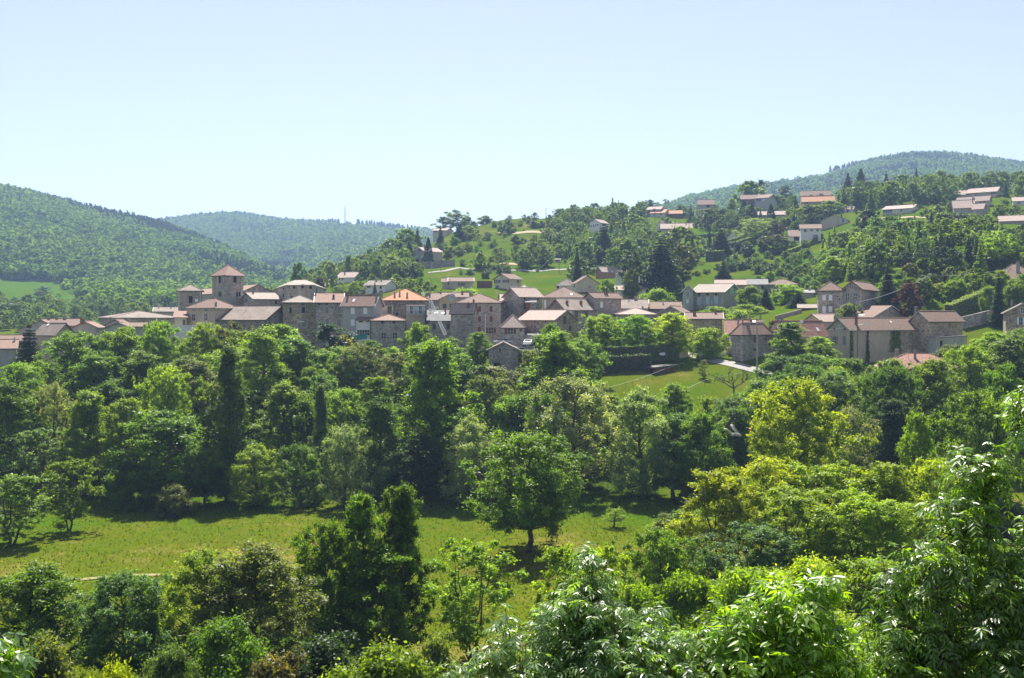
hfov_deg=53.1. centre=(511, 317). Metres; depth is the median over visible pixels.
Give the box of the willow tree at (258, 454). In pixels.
[220,442,287,507]
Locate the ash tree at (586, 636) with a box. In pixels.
[432,541,739,677]
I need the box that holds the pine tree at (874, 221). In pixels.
[863,217,891,232]
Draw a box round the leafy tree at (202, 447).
[172,439,241,506]
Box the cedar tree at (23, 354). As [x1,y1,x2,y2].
[2,324,43,376]
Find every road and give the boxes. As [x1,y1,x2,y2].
[428,261,640,272]
[688,352,771,373]
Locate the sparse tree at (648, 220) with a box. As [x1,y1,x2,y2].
[641,218,656,229]
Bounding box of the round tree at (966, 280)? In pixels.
[962,277,971,289]
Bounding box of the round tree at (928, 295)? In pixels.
[911,278,937,300]
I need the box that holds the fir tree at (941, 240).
[937,225,945,253]
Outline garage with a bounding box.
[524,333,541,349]
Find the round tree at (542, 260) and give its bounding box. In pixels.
[528,246,554,266]
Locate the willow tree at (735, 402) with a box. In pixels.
[705,394,763,447]
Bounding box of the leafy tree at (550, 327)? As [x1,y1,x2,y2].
[535,322,560,374]
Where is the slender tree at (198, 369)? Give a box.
[163,360,226,436]
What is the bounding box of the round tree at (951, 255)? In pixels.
[920,245,964,276]
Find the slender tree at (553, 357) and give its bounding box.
[493,326,606,430]
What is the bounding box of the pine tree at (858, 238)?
[846,231,869,246]
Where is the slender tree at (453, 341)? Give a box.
[439,337,470,384]
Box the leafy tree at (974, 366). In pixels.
[940,343,997,398]
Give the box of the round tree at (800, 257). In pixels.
[796,255,802,262]
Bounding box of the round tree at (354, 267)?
[349,260,368,273]
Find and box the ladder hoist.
[425,293,446,334]
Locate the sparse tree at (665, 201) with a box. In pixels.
[658,199,674,208]
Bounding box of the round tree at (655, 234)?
[648,232,659,240]
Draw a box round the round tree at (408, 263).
[396,260,410,276]
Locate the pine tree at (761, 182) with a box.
[757,178,768,193]
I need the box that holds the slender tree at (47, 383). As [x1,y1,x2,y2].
[2,364,52,407]
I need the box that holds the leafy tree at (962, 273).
[956,271,969,280]
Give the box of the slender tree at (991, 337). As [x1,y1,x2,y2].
[969,332,1006,358]
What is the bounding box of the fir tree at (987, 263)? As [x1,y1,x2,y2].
[982,241,991,270]
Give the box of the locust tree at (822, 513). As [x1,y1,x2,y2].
[744,483,876,578]
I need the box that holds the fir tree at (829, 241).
[826,234,831,249]
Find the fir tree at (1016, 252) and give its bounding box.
[1013,244,1022,266]
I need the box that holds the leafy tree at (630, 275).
[620,270,640,298]
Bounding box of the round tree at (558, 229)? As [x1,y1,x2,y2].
[552,223,564,233]
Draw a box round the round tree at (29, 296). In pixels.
[21,294,35,301]
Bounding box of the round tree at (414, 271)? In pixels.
[406,263,423,277]
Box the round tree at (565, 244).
[562,242,571,250]
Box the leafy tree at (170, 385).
[131,363,208,455]
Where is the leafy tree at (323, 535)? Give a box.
[284,515,378,647]
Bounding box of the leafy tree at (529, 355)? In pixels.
[513,348,546,382]
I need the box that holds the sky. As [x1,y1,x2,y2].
[0,0,1023,231]
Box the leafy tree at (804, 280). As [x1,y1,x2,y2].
[800,276,812,286]
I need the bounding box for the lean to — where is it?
[518,351,527,365]
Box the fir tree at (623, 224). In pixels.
[620,217,626,232]
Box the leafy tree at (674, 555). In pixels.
[610,526,709,609]
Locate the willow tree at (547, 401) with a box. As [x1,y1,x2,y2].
[514,390,573,477]
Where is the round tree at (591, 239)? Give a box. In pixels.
[586,237,597,245]
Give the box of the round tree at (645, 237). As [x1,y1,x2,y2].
[637,235,654,243]
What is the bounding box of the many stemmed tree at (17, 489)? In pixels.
[0,473,66,546]
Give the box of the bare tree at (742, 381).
[711,368,750,396]
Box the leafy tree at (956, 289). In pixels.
[939,279,973,302]
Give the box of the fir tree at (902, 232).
[901,226,905,237]
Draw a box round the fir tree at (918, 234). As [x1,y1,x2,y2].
[912,220,923,253]
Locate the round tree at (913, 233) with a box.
[909,230,933,249]
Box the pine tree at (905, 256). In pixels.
[897,248,918,273]
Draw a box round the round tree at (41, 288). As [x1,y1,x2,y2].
[34,286,52,294]
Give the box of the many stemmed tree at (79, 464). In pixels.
[39,455,114,530]
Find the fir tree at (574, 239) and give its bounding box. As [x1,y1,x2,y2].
[571,232,576,246]
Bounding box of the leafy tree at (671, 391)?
[651,382,696,429]
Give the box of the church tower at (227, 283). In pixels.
[209,264,246,305]
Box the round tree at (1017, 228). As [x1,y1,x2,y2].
[1015,225,1019,233]
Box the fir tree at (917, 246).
[912,240,923,272]
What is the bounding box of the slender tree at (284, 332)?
[260,323,311,384]
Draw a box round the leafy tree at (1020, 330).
[1006,327,1023,340]
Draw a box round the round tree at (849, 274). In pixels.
[846,252,863,278]
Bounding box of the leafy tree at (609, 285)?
[595,278,617,291]
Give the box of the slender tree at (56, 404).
[27,379,77,483]
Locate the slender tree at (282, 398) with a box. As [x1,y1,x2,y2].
[246,380,313,461]
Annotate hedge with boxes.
[476,264,499,268]
[593,341,678,361]
[593,353,651,373]
[606,224,626,229]
[690,230,739,238]
[703,235,746,251]
[705,250,724,261]
[729,236,753,251]
[786,233,823,252]
[944,286,993,315]
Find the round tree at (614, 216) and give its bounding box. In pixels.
[605,212,621,224]
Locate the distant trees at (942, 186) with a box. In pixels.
[0,169,1023,331]
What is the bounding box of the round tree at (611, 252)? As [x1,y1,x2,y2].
[601,247,628,269]
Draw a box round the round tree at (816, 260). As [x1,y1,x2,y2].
[813,251,826,267]
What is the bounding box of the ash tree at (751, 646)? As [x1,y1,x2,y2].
[689,568,890,677]
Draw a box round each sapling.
[0,631,41,677]
[696,359,710,378]
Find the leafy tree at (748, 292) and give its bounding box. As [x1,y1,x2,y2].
[735,285,763,306]
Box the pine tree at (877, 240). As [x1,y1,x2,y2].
[859,234,879,249]
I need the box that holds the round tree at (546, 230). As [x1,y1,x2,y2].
[539,228,555,239]
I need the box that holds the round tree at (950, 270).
[935,266,963,283]
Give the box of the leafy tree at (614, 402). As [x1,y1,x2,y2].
[576,391,640,442]
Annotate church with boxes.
[202,284,272,300]
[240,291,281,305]
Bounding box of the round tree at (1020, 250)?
[990,232,1023,263]
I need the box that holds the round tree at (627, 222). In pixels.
[625,217,636,227]
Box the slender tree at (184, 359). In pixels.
[155,354,213,408]
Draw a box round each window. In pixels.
[188,295,192,302]
[204,313,207,320]
[301,307,305,313]
[301,319,306,326]
[325,306,328,313]
[336,319,341,326]
[337,306,341,313]
[350,307,354,314]
[350,319,354,325]
[357,330,369,335]
[363,307,367,314]
[381,332,385,338]
[388,306,391,313]
[392,332,397,338]
[408,306,414,313]
[417,306,423,313]
[477,316,481,321]
[486,327,495,333]
[505,329,515,333]
[562,315,566,324]
[697,297,700,304]
[705,297,709,304]
[714,296,717,303]
[828,294,832,300]
[828,306,832,311]
[831,336,837,344]
[842,335,845,344]
[845,293,849,299]
[853,292,856,299]
[883,209,892,212]
[1017,317,1023,324]
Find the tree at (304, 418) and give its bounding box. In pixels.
[276,396,333,468]
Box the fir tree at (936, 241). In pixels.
[933,236,939,258]
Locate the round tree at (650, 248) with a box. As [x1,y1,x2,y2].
[645,245,653,256]
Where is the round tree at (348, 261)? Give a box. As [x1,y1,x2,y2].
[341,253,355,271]
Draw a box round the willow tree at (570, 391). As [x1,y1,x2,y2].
[520,370,645,490]
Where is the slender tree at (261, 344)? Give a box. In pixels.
[234,324,297,425]
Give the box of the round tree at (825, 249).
[820,240,837,256]
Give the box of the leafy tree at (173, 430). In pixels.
[95,406,249,497]
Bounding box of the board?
[730,424,738,432]
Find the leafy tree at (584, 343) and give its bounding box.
[557,337,611,380]
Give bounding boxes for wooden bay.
[525,301,536,311]
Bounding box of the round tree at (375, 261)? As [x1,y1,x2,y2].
[367,258,381,274]
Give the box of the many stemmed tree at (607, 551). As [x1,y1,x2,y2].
[578,542,635,622]
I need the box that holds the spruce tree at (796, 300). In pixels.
[783,291,809,307]
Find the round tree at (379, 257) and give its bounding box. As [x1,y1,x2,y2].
[368,254,384,268]
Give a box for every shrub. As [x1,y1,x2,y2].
[315,277,326,291]
[387,277,402,288]
[421,280,438,290]
[461,217,471,226]
[465,269,474,274]
[476,215,495,224]
[481,270,489,277]
[503,266,512,272]
[519,261,529,268]
[559,221,569,235]
[577,220,589,230]
[624,212,645,224]
[633,238,650,252]
[642,227,654,237]
[658,217,671,222]
[724,257,734,263]
[727,262,736,270]
[730,252,739,260]
[735,260,745,268]
[745,257,751,263]
[750,257,760,264]
[750,265,762,273]
[759,265,772,271]
[773,268,784,275]
[779,251,791,258]
[780,262,787,269]
[783,264,795,270]
[786,271,796,278]
[799,248,814,255]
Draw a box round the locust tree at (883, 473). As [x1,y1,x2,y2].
[838,461,958,559]
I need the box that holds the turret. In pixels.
[372,283,376,293]
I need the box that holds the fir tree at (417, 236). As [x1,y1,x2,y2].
[413,228,421,246]
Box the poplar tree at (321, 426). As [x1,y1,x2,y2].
[305,380,332,484]
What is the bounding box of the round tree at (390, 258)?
[380,256,400,275]
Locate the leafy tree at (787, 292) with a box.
[769,283,804,303]
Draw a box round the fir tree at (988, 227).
[985,221,991,234]
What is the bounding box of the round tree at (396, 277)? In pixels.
[391,274,405,284]
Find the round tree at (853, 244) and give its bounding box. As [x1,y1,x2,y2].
[838,240,861,272]
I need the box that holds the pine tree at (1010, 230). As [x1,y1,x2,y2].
[998,226,1021,244]
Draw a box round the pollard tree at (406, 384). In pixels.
[396,369,415,390]
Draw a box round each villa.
[337,271,362,283]
[363,278,397,293]
[413,244,442,261]
[432,228,453,241]
[448,277,473,288]
[492,273,522,288]
[554,278,572,289]
[571,275,599,291]
[589,219,608,232]
[605,285,623,296]
[614,267,626,284]
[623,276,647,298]
[646,206,664,216]
[656,220,664,230]
[660,223,692,234]
[697,199,714,217]
[740,194,757,207]
[753,194,777,210]
[788,230,799,241]
[799,224,821,244]
[800,190,830,205]
[801,196,834,204]
[820,214,849,229]
[881,203,919,215]
[951,198,974,213]
[956,195,992,205]
[965,186,1001,196]
[971,203,987,214]
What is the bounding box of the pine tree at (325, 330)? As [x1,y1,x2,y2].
[306,320,356,369]
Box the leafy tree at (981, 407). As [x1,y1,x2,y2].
[916,386,1023,520]
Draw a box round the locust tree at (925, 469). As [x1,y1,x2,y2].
[875,456,966,555]
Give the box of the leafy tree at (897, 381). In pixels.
[847,362,950,462]
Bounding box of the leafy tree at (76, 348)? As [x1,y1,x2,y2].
[7,330,113,393]
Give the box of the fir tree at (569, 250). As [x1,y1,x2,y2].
[567,241,571,256]
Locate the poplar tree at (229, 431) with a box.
[203,342,255,501]
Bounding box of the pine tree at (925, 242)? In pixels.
[911,237,931,252]
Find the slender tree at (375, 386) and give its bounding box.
[346,374,400,447]
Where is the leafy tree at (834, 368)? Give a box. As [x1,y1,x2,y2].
[821,365,852,396]
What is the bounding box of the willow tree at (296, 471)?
[268,440,335,509]
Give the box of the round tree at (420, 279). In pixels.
[416,276,425,286]
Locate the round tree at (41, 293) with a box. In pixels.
[32,291,48,295]
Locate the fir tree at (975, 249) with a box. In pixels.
[973,236,985,269]
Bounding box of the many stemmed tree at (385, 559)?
[317,543,433,663]
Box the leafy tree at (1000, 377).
[962,361,1023,456]
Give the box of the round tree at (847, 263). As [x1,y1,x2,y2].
[842,256,855,273]
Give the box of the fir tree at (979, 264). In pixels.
[972,243,989,277]
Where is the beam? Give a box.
[720,413,736,434]
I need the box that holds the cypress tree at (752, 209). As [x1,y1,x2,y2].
[750,204,756,218]
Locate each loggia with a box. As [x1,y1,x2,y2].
[383,304,393,314]
[406,304,424,345]
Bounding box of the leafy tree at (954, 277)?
[944,274,962,295]
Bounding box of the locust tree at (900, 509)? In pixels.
[848,500,950,573]
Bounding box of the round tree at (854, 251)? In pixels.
[843,248,858,258]
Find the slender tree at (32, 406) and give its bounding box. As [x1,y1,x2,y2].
[0,393,56,456]
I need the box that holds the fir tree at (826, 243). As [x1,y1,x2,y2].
[822,231,831,253]
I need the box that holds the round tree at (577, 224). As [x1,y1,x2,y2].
[567,222,585,236]
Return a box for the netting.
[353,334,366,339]
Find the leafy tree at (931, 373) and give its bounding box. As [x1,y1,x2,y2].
[881,356,972,453]
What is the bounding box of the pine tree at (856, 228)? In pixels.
[847,226,862,231]
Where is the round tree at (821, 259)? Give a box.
[809,256,826,276]
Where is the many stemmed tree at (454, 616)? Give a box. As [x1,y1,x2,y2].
[421,537,528,661]
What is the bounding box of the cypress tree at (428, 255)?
[422,237,434,261]
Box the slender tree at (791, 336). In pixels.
[763,321,814,364]
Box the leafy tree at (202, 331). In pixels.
[165,321,228,379]
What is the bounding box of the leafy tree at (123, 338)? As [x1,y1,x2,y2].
[80,324,171,388]
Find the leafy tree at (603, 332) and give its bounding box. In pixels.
[573,313,623,347]
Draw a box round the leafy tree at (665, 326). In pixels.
[646,311,695,353]
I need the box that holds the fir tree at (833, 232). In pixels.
[831,226,836,239]
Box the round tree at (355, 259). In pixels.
[347,257,359,268]
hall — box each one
[97,311,174,346]
[438,294,458,308]
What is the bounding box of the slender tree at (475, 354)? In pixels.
[460,331,494,368]
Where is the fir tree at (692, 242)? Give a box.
[689,236,698,262]
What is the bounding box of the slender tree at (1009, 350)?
[974,335,1023,391]
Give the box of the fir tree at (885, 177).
[883,171,887,182]
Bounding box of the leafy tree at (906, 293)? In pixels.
[890,282,923,316]
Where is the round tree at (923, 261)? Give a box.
[914,255,934,277]
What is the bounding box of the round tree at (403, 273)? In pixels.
[391,259,407,278]
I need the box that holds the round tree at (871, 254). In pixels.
[857,242,902,277]
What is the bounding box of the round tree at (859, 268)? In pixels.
[851,238,888,276]
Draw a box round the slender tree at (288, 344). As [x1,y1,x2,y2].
[259,337,329,389]
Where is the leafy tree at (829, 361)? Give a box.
[766,353,840,381]
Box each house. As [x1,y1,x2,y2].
[0,334,24,357]
[0,336,20,376]
[17,319,50,356]
[34,322,74,363]
[42,315,79,329]
[71,317,104,349]
[152,304,177,315]
[173,311,188,345]
[183,298,234,343]
[274,279,325,305]
[281,295,315,352]
[313,290,344,351]
[339,289,384,343]
[369,314,407,360]
[382,288,430,345]
[426,308,450,340]
[428,289,441,308]
[437,290,468,299]
[449,299,478,363]
[455,290,502,350]
[498,293,506,324]
[499,314,526,346]
[501,287,544,320]
[518,309,579,346]
[542,285,583,309]
[547,298,596,338]
[583,290,623,337]
[594,266,617,278]
[614,307,657,343]
[621,295,648,310]
[650,300,681,329]
[680,284,695,309]
[684,310,723,344]
[723,314,761,353]
[729,321,772,361]
[769,315,827,351]
[802,287,814,298]
[804,313,836,327]
[874,348,963,386]
[992,261,1023,282]
[1001,299,1023,334]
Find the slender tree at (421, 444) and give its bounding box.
[383,434,453,502]
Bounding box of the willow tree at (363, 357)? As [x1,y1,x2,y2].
[330,343,404,401]
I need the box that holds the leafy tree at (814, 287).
[807,286,818,294]
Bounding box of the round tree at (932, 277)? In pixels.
[925,274,939,286]
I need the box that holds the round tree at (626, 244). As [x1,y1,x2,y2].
[605,237,643,268]
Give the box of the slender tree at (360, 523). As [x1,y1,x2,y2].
[330,491,396,655]
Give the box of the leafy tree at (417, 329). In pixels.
[396,321,432,363]
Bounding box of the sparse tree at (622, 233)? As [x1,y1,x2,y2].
[616,231,628,241]
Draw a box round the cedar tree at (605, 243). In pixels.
[585,223,617,266]
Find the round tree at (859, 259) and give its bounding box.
[850,252,863,274]
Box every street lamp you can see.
[756,321,765,378]
[857,324,867,358]
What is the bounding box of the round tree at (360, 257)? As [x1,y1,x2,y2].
[357,253,367,259]
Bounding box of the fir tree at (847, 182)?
[837,173,852,200]
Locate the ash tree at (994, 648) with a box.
[845,385,1023,677]
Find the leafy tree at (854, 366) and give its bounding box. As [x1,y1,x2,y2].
[830,356,875,388]
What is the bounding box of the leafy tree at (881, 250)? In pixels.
[856,245,887,264]
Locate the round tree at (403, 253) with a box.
[395,248,415,261]
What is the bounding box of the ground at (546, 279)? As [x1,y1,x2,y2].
[0,179,1023,677]
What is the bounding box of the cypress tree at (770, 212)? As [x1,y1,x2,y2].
[766,204,775,219]
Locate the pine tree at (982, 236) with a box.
[978,232,989,242]
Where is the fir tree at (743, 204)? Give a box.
[738,200,746,214]
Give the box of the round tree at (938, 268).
[933,258,958,281]
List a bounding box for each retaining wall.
[413,259,454,267]
[477,281,491,287]
[775,309,801,319]
[962,310,989,328]
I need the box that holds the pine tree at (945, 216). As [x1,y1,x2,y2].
[929,212,957,238]
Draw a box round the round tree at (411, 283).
[402,279,420,290]
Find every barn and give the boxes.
[216,305,282,345]
[486,340,519,377]
[714,279,746,291]
[746,278,768,292]
[767,279,799,292]
[846,305,904,316]
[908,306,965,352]
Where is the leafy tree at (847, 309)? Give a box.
[833,302,863,317]
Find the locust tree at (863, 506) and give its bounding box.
[785,486,928,571]
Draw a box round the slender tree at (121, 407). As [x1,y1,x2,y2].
[82,397,150,494]
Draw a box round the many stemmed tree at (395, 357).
[380,352,410,388]
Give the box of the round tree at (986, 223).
[974,216,999,232]
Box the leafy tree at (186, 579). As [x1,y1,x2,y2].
[125,543,259,660]
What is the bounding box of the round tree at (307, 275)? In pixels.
[302,273,312,281]
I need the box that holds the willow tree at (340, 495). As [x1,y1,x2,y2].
[315,421,390,506]
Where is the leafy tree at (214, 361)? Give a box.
[197,346,272,401]
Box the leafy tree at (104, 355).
[53,348,137,398]
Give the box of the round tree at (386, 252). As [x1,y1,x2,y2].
[380,250,391,256]
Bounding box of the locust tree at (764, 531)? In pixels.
[683,520,803,584]
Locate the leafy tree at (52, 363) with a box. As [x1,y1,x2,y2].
[51,358,72,374]
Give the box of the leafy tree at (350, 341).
[326,334,357,365]
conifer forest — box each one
[5,184,296,279]
[155,210,432,235]
[770,150,1023,195]
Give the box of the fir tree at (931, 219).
[926,211,935,231]
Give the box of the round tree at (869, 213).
[852,208,885,228]
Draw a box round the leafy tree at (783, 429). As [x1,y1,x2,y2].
[743,374,878,521]
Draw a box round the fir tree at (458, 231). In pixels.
[453,222,465,240]
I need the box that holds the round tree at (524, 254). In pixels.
[513,249,536,266]
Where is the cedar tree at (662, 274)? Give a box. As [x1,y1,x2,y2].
[639,237,686,294]
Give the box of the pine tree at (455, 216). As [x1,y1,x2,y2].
[444,209,469,227]
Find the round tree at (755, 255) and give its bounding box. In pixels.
[751,253,760,259]
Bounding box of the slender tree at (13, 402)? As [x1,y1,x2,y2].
[0,376,56,489]
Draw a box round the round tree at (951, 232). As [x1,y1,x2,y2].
[913,217,973,250]
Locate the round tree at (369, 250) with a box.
[363,248,379,253]
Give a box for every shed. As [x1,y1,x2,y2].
[103,319,128,326]
[103,322,135,345]
[129,322,147,335]
[441,278,448,288]
[646,364,676,373]
[658,305,689,338]
[727,232,737,239]
[796,304,816,310]
[927,335,967,354]
[955,190,968,196]
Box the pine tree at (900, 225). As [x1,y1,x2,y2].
[881,220,910,239]
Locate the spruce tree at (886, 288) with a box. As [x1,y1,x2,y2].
[875,265,900,308]
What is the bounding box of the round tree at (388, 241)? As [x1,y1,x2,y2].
[371,236,403,249]
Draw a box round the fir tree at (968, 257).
[961,237,975,268]
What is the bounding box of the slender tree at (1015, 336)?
[1009,333,1023,373]
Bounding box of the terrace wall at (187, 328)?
[172,325,196,338]
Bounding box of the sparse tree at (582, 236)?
[577,230,591,240]
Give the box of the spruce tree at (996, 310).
[984,273,1007,327]
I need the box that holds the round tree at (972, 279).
[961,272,990,293]
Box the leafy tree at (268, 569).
[178,537,333,666]
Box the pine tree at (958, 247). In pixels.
[955,246,966,258]
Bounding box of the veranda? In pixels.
[355,317,374,343]
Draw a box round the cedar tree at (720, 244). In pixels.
[707,229,735,256]
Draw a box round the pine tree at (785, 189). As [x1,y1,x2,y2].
[777,184,793,203]
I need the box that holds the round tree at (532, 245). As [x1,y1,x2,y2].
[523,241,541,261]
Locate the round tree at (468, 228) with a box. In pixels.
[455,225,479,237]
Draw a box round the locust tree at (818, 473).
[758,459,916,560]
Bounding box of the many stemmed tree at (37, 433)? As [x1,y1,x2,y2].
[0,427,78,499]
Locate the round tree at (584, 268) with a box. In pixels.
[566,256,591,276]
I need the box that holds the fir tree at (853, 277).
[845,255,854,280]
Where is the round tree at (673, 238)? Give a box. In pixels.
[659,225,702,262]
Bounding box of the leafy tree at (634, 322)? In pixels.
[608,314,663,346]
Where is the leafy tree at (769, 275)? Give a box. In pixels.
[762,271,776,281]
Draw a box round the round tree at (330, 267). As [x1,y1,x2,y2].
[321,260,338,288]
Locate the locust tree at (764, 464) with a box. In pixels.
[680,454,835,557]
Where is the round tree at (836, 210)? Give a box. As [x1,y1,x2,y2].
[821,200,851,213]
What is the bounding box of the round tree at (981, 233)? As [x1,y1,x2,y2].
[978,230,989,238]
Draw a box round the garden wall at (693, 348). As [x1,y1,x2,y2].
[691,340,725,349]
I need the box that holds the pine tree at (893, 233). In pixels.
[875,227,903,249]
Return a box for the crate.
[731,433,740,436]
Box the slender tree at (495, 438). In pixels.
[476,430,524,499]
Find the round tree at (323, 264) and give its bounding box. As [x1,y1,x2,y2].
[317,261,327,269]
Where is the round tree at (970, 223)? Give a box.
[953,217,991,237]
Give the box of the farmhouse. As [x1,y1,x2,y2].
[825,314,917,362]
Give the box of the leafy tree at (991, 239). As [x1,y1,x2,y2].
[982,230,1018,269]
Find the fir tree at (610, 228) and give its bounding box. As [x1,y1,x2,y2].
[608,217,614,231]
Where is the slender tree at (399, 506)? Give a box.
[366,480,438,648]
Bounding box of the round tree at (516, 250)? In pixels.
[511,245,519,259]
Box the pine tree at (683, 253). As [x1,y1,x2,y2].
[671,242,699,288]
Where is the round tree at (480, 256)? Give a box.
[469,253,490,268]
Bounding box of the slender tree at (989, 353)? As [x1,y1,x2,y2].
[980,349,1021,385]
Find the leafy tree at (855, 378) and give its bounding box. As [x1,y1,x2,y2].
[835,375,879,432]
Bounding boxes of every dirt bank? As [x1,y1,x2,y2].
[498,231,557,233]
[882,216,953,218]
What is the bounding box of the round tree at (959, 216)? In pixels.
[948,213,976,219]
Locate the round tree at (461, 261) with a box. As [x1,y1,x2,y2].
[458,259,467,266]
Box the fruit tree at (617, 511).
[599,506,628,527]
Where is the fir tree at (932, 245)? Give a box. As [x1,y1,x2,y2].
[926,240,936,269]
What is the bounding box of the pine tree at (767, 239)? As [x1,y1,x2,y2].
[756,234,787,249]
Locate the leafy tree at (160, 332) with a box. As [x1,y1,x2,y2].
[120,318,197,383]
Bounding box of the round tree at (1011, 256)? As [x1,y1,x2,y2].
[1000,252,1020,269]
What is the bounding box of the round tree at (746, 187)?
[732,180,765,209]
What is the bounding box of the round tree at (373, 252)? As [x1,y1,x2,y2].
[363,251,383,271]
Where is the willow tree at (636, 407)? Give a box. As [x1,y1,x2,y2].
[601,383,675,501]
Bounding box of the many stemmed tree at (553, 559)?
[523,541,581,651]
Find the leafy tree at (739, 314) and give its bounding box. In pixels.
[725,310,755,318]
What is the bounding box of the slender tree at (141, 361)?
[114,348,165,410]
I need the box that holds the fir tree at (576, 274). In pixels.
[571,247,581,281]
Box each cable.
[760,322,855,330]
[855,276,926,302]
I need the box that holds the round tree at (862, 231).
[845,227,869,244]
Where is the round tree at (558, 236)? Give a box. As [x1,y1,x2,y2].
[547,233,567,248]
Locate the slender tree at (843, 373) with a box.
[828,368,856,411]
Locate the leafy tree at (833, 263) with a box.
[811,256,846,282]
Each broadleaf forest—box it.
[0,183,307,306]
[155,211,452,274]
[644,150,1023,215]
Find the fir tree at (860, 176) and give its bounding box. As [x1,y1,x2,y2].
[852,168,867,186]
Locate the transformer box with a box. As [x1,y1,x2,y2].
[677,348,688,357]
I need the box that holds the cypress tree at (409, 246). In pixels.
[406,241,414,261]
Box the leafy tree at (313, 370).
[286,365,336,398]
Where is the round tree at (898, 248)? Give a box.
[883,243,911,267]
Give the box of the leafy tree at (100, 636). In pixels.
[58,566,183,676]
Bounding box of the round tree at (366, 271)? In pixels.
[353,258,372,277]
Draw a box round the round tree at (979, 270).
[968,268,989,287]
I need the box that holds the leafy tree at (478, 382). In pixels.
[460,374,507,424]
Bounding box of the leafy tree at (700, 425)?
[659,410,738,489]
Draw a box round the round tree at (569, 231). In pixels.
[562,228,578,241]
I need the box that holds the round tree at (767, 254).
[763,251,770,258]
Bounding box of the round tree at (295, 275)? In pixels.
[287,261,311,281]
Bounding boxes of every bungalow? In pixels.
[650,209,668,217]
[666,210,682,218]
[757,210,785,217]
[837,206,855,212]
[997,215,1023,223]
[1011,197,1023,205]
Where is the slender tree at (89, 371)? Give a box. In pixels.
[61,353,124,414]
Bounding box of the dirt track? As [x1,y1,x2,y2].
[81,573,160,579]
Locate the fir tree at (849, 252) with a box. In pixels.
[841,242,854,277]
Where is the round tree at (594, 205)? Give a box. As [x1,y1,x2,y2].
[589,201,599,208]
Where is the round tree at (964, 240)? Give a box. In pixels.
[951,233,985,256]
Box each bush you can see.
[14,629,86,677]
[48,412,70,433]
[49,425,71,440]
[55,472,104,490]
[89,463,110,490]
[90,653,143,677]
[102,471,151,512]
[135,636,213,677]
[138,669,154,677]
[150,482,200,517]
[162,607,277,677]
[195,408,222,435]
[238,439,271,467]
[246,649,315,677]
[257,468,283,489]
[261,427,281,450]
[264,638,312,657]
[292,629,366,677]
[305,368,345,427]
[317,634,457,677]
[331,465,357,483]
[338,386,361,410]
[354,379,401,404]
[379,346,407,379]
[390,394,400,409]
[418,627,462,677]
[435,387,461,411]
[443,406,460,418]
[447,663,471,677]
[454,364,523,390]
[455,286,478,296]
[455,374,475,394]
[478,392,532,434]
[481,384,517,403]
[507,407,533,426]
[517,606,542,644]
[559,416,590,442]
[567,443,583,461]
[573,375,603,395]
[579,445,614,472]
[613,576,672,634]
[631,563,725,635]
[637,287,676,300]
[641,511,677,555]
[642,508,719,530]
[658,596,687,631]
[666,509,735,561]
[667,608,733,656]
[676,486,705,503]
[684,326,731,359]
[691,393,727,443]
[699,555,792,629]
[700,306,730,317]
[705,567,767,586]
[709,565,792,591]
[721,406,761,462]
[728,377,784,417]
[736,447,767,463]
[764,549,867,622]
[792,277,800,283]
[795,611,876,675]
[804,280,821,288]
[816,607,887,653]
[818,457,857,489]
[832,650,885,677]
[834,553,912,625]
[838,456,883,473]
[838,557,934,646]
[852,561,956,625]
[854,467,888,490]
[865,632,969,657]
[871,263,894,281]
[875,273,907,286]
[876,280,901,294]
[893,267,909,280]
[896,453,947,481]
[897,276,921,294]
[916,480,966,510]
[924,425,943,445]
[928,557,1005,614]
[932,343,962,363]
[945,593,982,636]
[961,268,979,278]
[970,496,1023,537]
[976,284,1003,311]
[996,509,1023,541]
[1000,278,1023,305]
[1006,448,1023,486]
[1013,272,1023,298]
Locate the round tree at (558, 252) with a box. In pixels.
[551,244,565,256]
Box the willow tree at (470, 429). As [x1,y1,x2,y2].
[438,413,498,505]
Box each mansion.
[693,283,741,309]
[815,281,844,312]
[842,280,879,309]
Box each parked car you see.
[493,338,512,344]
[523,339,533,345]
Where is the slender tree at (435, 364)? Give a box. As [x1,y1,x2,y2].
[387,336,488,484]
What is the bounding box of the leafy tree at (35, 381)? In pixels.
[0,361,68,417]
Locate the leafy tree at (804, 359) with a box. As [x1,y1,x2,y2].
[773,353,832,390]
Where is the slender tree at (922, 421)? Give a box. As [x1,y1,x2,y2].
[894,411,949,500]
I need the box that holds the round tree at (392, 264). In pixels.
[384,260,407,279]
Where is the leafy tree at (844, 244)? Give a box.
[835,241,847,247]
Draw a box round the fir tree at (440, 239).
[435,225,444,245]
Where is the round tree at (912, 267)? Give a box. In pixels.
[898,262,923,279]
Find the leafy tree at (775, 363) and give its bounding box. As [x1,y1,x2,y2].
[750,353,789,383]
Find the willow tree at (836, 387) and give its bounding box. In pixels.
[802,370,876,452]
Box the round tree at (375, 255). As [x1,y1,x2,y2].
[368,253,384,269]
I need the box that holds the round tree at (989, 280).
[978,272,996,284]
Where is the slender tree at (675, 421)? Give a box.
[645,412,696,499]
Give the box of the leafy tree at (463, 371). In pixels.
[403,339,489,394]
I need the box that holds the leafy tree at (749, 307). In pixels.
[726,304,773,316]
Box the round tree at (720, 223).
[712,220,724,231]
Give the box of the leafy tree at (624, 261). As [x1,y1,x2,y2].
[613,249,649,282]
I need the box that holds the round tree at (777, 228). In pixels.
[763,223,785,236]
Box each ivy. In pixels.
[849,328,854,358]
[865,331,869,362]
[889,330,901,351]
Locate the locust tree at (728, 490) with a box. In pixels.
[661,468,773,584]
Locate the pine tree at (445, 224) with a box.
[430,216,455,228]
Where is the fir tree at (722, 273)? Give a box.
[714,259,732,278]
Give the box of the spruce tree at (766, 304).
[756,286,775,311]
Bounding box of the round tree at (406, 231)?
[394,227,426,246]

